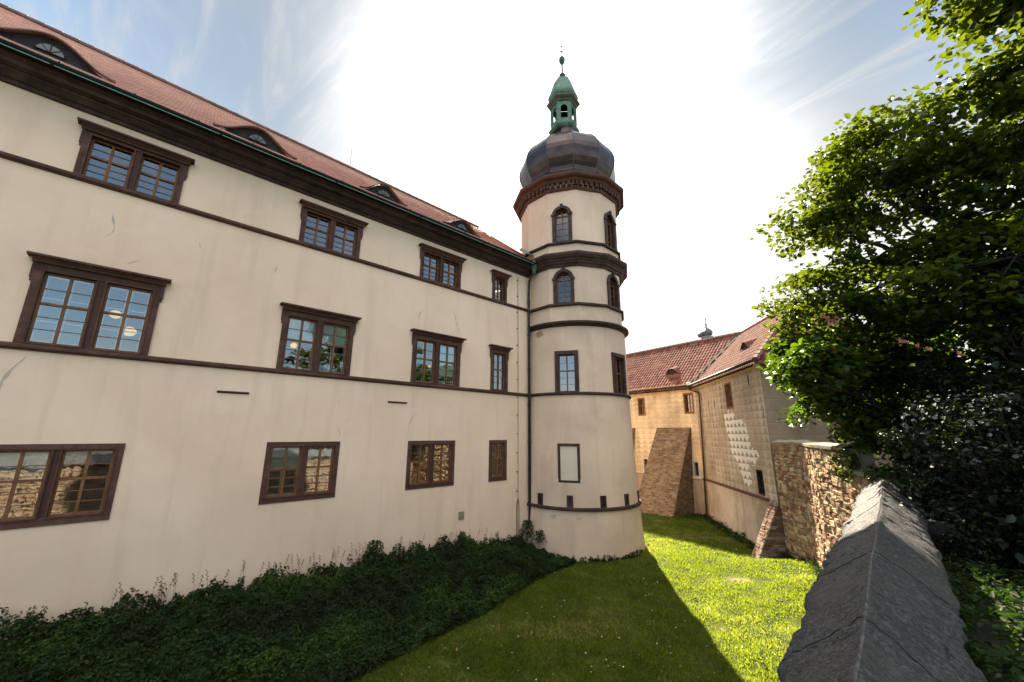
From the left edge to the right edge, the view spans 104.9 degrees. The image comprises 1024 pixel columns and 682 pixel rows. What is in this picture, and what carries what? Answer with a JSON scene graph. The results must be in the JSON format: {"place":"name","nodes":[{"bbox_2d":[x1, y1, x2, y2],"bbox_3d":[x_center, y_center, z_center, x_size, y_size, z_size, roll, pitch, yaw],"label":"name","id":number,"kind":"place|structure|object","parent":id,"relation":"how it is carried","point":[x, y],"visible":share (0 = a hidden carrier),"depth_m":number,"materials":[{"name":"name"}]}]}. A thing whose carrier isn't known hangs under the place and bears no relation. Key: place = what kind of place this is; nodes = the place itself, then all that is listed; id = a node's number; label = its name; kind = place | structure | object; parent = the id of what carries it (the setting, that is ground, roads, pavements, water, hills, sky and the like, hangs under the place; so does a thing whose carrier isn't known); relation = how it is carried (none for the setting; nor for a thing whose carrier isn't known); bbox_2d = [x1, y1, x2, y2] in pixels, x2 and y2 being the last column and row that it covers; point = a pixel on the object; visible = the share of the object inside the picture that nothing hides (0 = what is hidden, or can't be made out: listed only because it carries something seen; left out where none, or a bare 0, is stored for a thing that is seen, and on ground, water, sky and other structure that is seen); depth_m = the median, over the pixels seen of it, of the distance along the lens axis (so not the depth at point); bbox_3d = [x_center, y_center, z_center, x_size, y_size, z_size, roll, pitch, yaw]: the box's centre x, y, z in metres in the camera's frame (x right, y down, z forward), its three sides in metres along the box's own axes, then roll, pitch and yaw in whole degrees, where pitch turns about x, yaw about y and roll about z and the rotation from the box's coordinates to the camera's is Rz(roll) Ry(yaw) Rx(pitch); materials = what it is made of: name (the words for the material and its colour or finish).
{"place":"outdoors","nodes":[
{"label":"outdoors","id":0,"kind":"place"},
{"bbox_2d":[0,512,818,681],"bbox_3d":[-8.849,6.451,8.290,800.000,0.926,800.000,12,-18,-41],"label":"ground","id":1,"kind":"structure","parent":0,"point":[650,520],"depth_m":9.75,"materials":[{"name":"green plant"}]},
{"bbox_2d":[0,3,537,639],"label":"palace wing","id":2,"kind":"structure","parent":1,"relation":"on","point":[208,419],"depth_m":10.84,"materials":[{"name":"beige paint"}]},
{"bbox_2d":[0,443,125,529],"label":"window","id":3,"kind":"structure","parent":2,"relation":"in","point":[19,463],"depth_m":8.27,"materials":[{"name":"brown wood"}]},
{"bbox_2d":[12,251,171,355],"bbox_3d":[-9.693,-0.766,9.181,2.380,1.985,0.550,12,-18,-41],"label":"window","id":4,"kind":"structure","parent":2,"relation":"in","point":[44,267],"depth_m":9.08,"materials":[{"name":"brown wood"}]},
{"bbox_2d":[109,290,121,318],"bbox_3d":[-9.857,-1.619,10.025,0.240,2.172,0.240,12,-18,-41],"label":"pendant lamp","id":5,"kind":"object","parent":2,"relation":"hanging from","point":[114,316],"visible":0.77,"depth_m":9.77,"materials":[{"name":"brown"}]},
{"bbox_2d":[124,293,138,335],"bbox_3d":[-9.597,-1.379,10.147,0.280,2.579,0.280,12,-18,-41],"label":"pendant lamp","id":6,"kind":"object","parent":2,"relation":"hanging from","point":[129,334],"visible":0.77,"depth_m":9.86,"materials":[{"name":"white"}]},
{"bbox_2d":[73,117,194,203],"bbox_3d":[-9.643,-4.445,10.073,2.200,1.375,0.550,12,-18,-41],"label":"window","id":7,"kind":"structure","parent":2,"relation":"in","point":[140,150],"depth_m":9.99,"materials":[{"name":"brown wood"}]},
{"bbox_2d":[290,341,296,347],"bbox_3d":[-6.758,-0.933,12.457,0.190,2.361,0.190,12,-18,-41],"label":"pendant lamp","id":8,"kind":"object","parent":2,"relation":"hanging from","point":[293,345],"visible":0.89,"depth_m":12.15,"materials":[{"name":"beige"}]},
{"bbox_2d":[258,441,339,504],"bbox_3d":[-6.210,3.806,11.583,2.000,1.640,0.338,12,-18,-41],"label":"window","id":9,"kind":"structure","parent":2,"relation":"in","point":[311,461],"depth_m":11.51,"materials":[{"name":"brown wood"}]},
{"bbox_2d":[276,302,361,375],"bbox_3d":[-6.110,0.010,12.402,2.400,1.985,0.550,12,-18,-41],"label":"window","id":10,"kind":"structure","parent":2,"relation":"in","point":[315,327],"depth_m":12.35,"materials":[{"name":"brown wood"}]},
{"bbox_2d":[299,198,368,257],"bbox_3d":[-6.074,-3.671,13.281,2.200,1.375,0.550,12,-18,-41],"label":"window","id":11,"kind":"structure","parent":2,"relation":"in","point":[334,218],"depth_m":13.23,"materials":[{"name":"brown wood"}]},
{"bbox_2d":[405,440,454,489],"bbox_3d":[-3.024,4.497,14.447,2.000,1.640,0.338,12,-18,-41],"label":"window","id":12,"kind":"structure","parent":2,"relation":"in","point":[429,467],"depth_m":14.37,"materials":[{"name":"brown wood"}]},
{"bbox_2d":[410,328,466,386],"bbox_3d":[-2.923,0.701,15.266,2.420,1.985,0.550,12,-18,-41],"label":"window","id":13,"kind":"structure","parent":2,"relation":"in","point":[445,356],"depth_m":15.32,"materials":[{"name":"brown wood"}]},
{"bbox_2d":[418,242,466,288],"bbox_3d":[-2.910,-2.985,16.125,2.200,1.375,0.550,12,-18,-41],"label":"window","id":14,"kind":"structure","parent":2,"relation":"in","point":[441,257],"depth_m":16.10,"materials":[{"name":"brown wood"}]},
{"bbox_2d":[488,440,506,481],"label":"window","id":15,"kind":"structure","parent":2,"relation":"in","point":[502,475],"depth_m":16.57,"materials":[{"name":"brown wood"}]},
{"bbox_2d":[488,344,512,391],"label":"window","id":16,"kind":"structure","parent":2,"relation":"in","point":[502,351],"depth_m":17.42,"materials":[{"name":"brown wood"}]},
{"bbox_2d":[490,269,511,302],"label":"window","id":17,"kind":"structure","parent":2,"relation":"in","point":[498,276],"depth_m":18.27,"materials":[{"name":"brown wood"}]},
{"bbox_2d":[0,532,576,681],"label":"undergrowth","id":18,"kind":"object","parent":1,"relation":"on","point":[516,577],"visible":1,"depth_m":8.75,"materials":[{"name":"green plant"}]},
{"bbox_2d":[0,527,516,624],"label":"dry stalks","id":19,"kind":"object","parent":18,"relation":"on","point":[160,585],"visible":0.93,"depth_m":9.49,"materials":[{"name":"beige plant"}]},
{"bbox_2d":[17,511,823,637],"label":"weeds","id":20,"kind":"object","parent":1,"relation":"on","point":[371,558],"visible":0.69,"depth_m":12.20,"materials":[{"name":"green plant"}]},
{"bbox_2d":[513,42,644,561],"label":"round tower","id":21,"kind":"structure","parent":1,"relation":"on","point":[568,206],"depth_m":18.09,"materials":[{"name":"paint"}]},
{"bbox_2d":[551,203,571,242],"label":"arched window","id":22,"kind":"structure","parent":21,"relation":"in","point":[561,208],"depth_m":19.32,"materials":[{"name":"wood"}]},
{"bbox_2d":[552,267,574,303],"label":"arched window","id":23,"kind":"structure","parent":21,"relation":"in","point":[562,271],"depth_m":18.59,"materials":[{"name":"wood"}]},
{"bbox_2d":[554,350,579,391],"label":"window","id":24,"kind":"structure","parent":21,"relation":"in","point":[557,354],"depth_m":17.57,"materials":[{"name":"wood"}]},
{"bbox_2d":[557,443,580,482],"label":"blind window","id":25,"kind":"structure","parent":21,"relation":"in","point":[568,454],"depth_m":16.54,"materials":[{"name":"stone"}]},
{"bbox_2d":[604,211,616,249],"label":"arched window","id":26,"kind":"structure","parent":21,"relation":"in","point":[608,216],"depth_m":20.01,"materials":[{"name":"wood"}]},
{"bbox_2d":[607,272,619,308],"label":"arched window","id":27,"kind":"structure","parent":21,"relation":"in","point":[615,286],"depth_m":19.28,"materials":[{"name":"wood"}]},
{"bbox_2d":[611,352,626,393],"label":"window","id":28,"kind":"structure","parent":21,"relation":"in","point":[620,384],"depth_m":18.31,"materials":[{"name":"wood"}]},
{"bbox_2d":[369,531,802,679],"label":"daisies","id":29,"kind":"object","parent":1,"relation":"on","point":[653,620],"visible":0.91,"depth_m":10.15,"materials":[{"name":"white plant"}]},
{"bbox_2d":[401,521,808,678],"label":"fallen leaves","id":30,"kind":"object","parent":1,"relation":"on","point":[680,665],"visible":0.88,"depth_m":11.02,"materials":[{"name":"brown plant"}]},
{"bbox_2d":[626,331,762,517],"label":"wing","id":31,"kind":"structure","parent":1,"relation":"on","point":[666,442],"depth_m":27.02,"materials":[{"name":"beige paint"}]},
{"bbox_2d":[637,397,645,415],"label":"window","id":32,"kind":"structure","parent":31,"relation":"in","point":[640,401],"depth_m":29.21,"materials":[{"name":"brown wood"}]},
{"bbox_2d":[642,457,647,471],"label":"window","id":33,"kind":"structure","parent":31,"relation":"in","point":[645,459],"depth_m":28.28,"materials":[{"name":"stone"}]},
{"bbox_2d":[683,392,694,413],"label":"window","id":34,"kind":"structure","parent":31,"relation":"in","point":[688,401],"depth_m":26.22,"materials":[{"name":"brown wood"}]},
{"bbox_2d":[692,460,700,476],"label":"window","id":35,"kind":"structure","parent":31,"relation":"in","point":[696,464],"depth_m":25.14,"materials":[{"name":"glass"}]},
{"bbox_2d":[697,318,713,338],"bbox_3d":[16.260,0.312,32.944,1.185,4.640,0.924,-6,-15,24],"label":"onion turret","id":36,"kind":"object","parent":31,"relation":"on","point":[706,332],"visible":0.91,"depth_m":32.86,"materials":[{"name":"grey metal"}]},
{"bbox_2d":[686,304,966,558],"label":"gate wing","id":37,"kind":"structure","parent":1,"relation":"on","point":[737,395],"depth_m":18.86,"materials":[{"name":"beige paint"}]},
{"bbox_2d":[724,381,733,408],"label":"window","id":38,"kind":"structure","parent":37,"relation":"in","point":[727,386],"depth_m":20.70,"materials":[{"name":"brown wood"}]},
{"bbox_2d":[756,469,765,495],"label":"window","id":39,"kind":"structure","parent":37,"relation":"in","point":[761,489],"depth_m":17.51,"materials":[{"name":"black glass"}]},
{"bbox_2d":[770,439,899,570],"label":"rubble wall","id":40,"kind":"structure","parent":1,"relation":"on","point":[817,499],"depth_m":13.13,"materials":[{"name":"stone"}]},
{"bbox_2d":[826,444,913,483],"bbox_3d":[9.167,3.222,10.123,0.765,1.072,1.893,6,-14,-23],"label":"ivy clump","id":41,"kind":"object","parent":40,"relation":"attached to","point":[880,469],"visible":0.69,"depth_m":10.50,"materials":[{"name":"green plant"}]},
{"bbox_2d":[777,475,986,681],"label":"parapet wall","id":42,"kind":"structure","parent":1,"relation":"on","point":[881,603],"depth_m":2.68,"materials":[{"name":"grey stone"}]},
{"bbox_2d":[0,0,1023,417],"label":"sky","id":43,"kind":"structure","parent":0,"point":[708,112],"materials":[{"name":"white"}]},
{"bbox_2d":[924,497,1023,681],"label":"terrace ground","id":44,"kind":"structure","parent":0,"point":[937,529],"depth_m":4.30,"materials":[{"name":"green plant"}]},
{"bbox_2d":[750,0,1023,378],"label":"maple tree","id":45,"kind":"object","parent":44,"relation":"on","point":[958,258],"visible":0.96,"depth_m":8.06,"materials":[{"name":"green plant"}]},
{"bbox_2d":[756,311,1023,468],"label":"broadleaf shrub","id":46,"kind":"object","parent":44,"relation":"on","point":[819,373],"visible":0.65,"depth_m":9.92,"materials":[{"name":"green plant"}]},
{"bbox_2d":[876,386,1023,577],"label":"flowering shrub","id":47,"kind":"object","parent":44,"relation":"on","point":[948,477],"visible":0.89,"depth_m":6.06,"materials":[{"name":"green plant"}]},
{"bbox_2d":[879,265,1023,563],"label":"dark shrub","id":48,"kind":"object","parent":44,"relation":"on","point":[1013,376],"visible":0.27,"depth_m":7.36,"materials":[{"name":"green plant"}]},
{"bbox_2d":[938,535,1023,681],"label":"ground cover","id":49,"kind":"object","parent":44,"relation":"on","point":[995,659],"visible":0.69,"depth_m":4.36,"materials":[{"name":"green plant"}]}
]}

